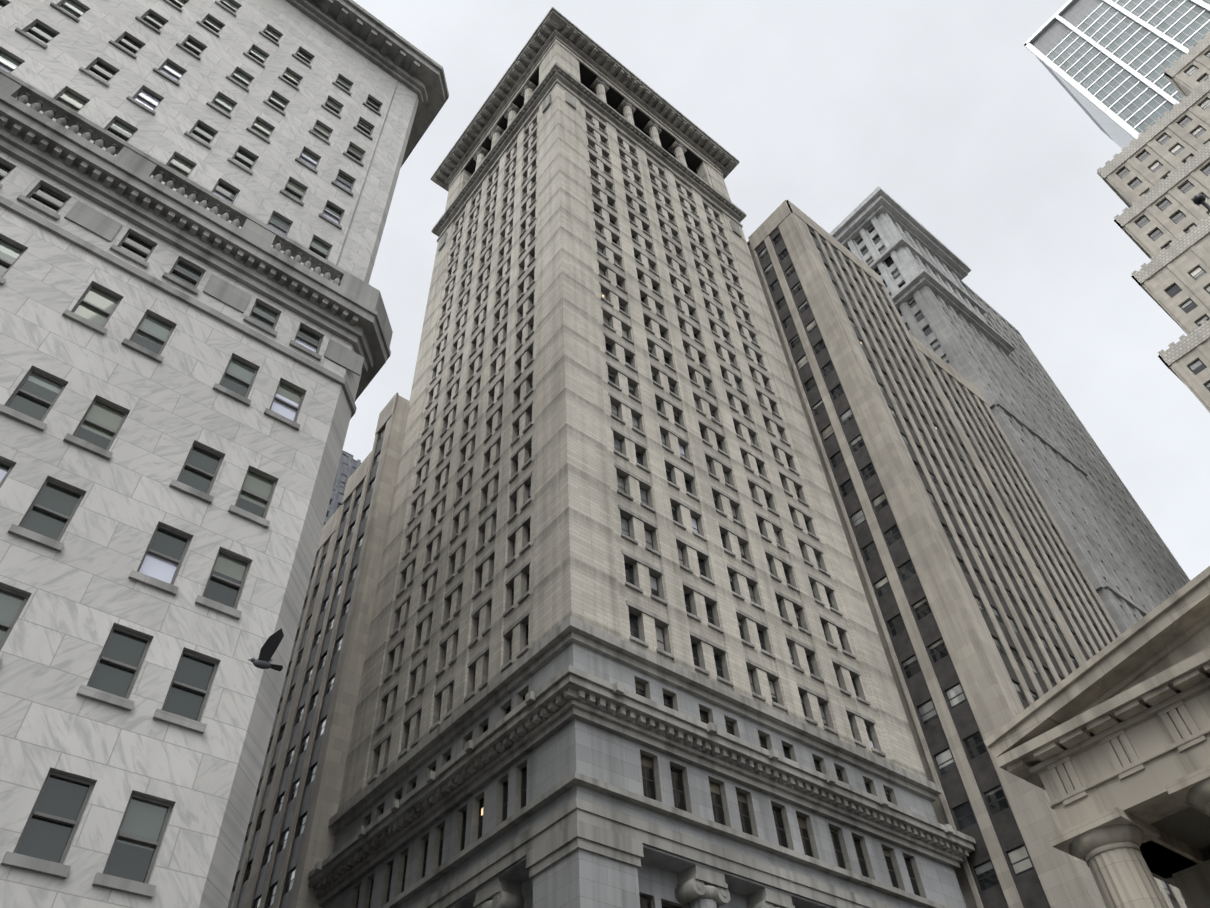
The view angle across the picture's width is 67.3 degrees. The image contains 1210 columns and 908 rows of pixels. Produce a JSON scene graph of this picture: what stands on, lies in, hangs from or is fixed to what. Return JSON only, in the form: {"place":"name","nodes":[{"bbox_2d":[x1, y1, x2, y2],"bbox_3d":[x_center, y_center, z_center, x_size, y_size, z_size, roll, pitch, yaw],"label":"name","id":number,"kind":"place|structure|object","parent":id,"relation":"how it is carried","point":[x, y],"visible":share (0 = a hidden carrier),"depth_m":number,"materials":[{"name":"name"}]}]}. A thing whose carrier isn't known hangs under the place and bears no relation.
{"place":"outdoors","nodes":[
{"label":"outdoors","id":0,"kind":"place"},
{"bbox_2d":[0,0,448,907],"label":"building","id":1,"kind":"structure","parent":0,"point":[196,196],"depth_m":27.77,"materials":[{"name":"white stone"}]},
{"bbox_2d":[248,628,283,671],"bbox_3d":[-4.527,2.736,12.314,0.529,0.434,0.514,-16,-49,10],"label":"pigeon","id":2,"kind":"object","parent":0,"point":[268,649],"visible":1,"depth_m":12.20,"materials":[{"name":"grey"}]},
{"bbox_2d":[343,0,1209,580],"label":"sky","id":3,"kind":"structure","parent":0,"point":[943,107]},
{"bbox_2d":[984,566,1209,907],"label":"classical temple building","id":4,"kind":"structure","parent":0,"point":[1107,748],"depth_m":25.74,"materials":[{"name":"stone"}]},
{"bbox_2d":[1097,31,1209,412],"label":"building","id":5,"kind":"structure","parent":0,"point":[1155,177],"depth_m":126.79,"materials":[{"name":"stone"}]},
{"label":"ground","id":6,"kind":"structure","parent":0,"visible":0},
{"bbox_2d":[323,450,360,525],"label":"building","id":7,"kind":"structure","parent":6,"relation":"on","point":[348,466],"depth_m":208.31,"materials":[{"name":"grey stone"}]},
{"bbox_2d":[307,7,975,907],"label":"skyscraper","id":8,"kind":"structure","parent":6,"relation":"on","point":[625,649],"depth_m":58.90,"materials":[{"name":"stone"}]},
{"bbox_2d":[228,200,1188,907],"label":"office buildings","id":9,"kind":"structure","parent":6,"relation":"on","point":[990,614],"depth_m":73.70,"materials":[{"name":"stone"}]},
{"bbox_2d":[829,186,1164,633],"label":"skyscraper","id":10,"kind":"structure","parent":6,"relation":"on","point":[921,270],"depth_m":130.23,"materials":[{"name":"grey stone"}]},
{"bbox_2d":[959,280,1189,599],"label":"grey office tower","id":11,"kind":"structure","parent":6,"relation":"on","point":[1160,564],"depth_m":138.41,"materials":[{"name":"stone"}]},
{"bbox_2d":[1023,0,1209,147],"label":"glass tower","id":12,"kind":"structure","parent":6,"relation":"on","point":[1106,63],"depth_m":210.51,"materials":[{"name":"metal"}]},
{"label":"street wall","id":13,"kind":"structure","parent":0,"visible":0},
{"bbox_2d":[1193,194,1209,210],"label":"flagpole with flag","id":14,"kind":"object","parent":13,"relation":"on","point":[1199,199],"visible":1,"depth_m":19.38,"materials":[{"name":"grey metal"}]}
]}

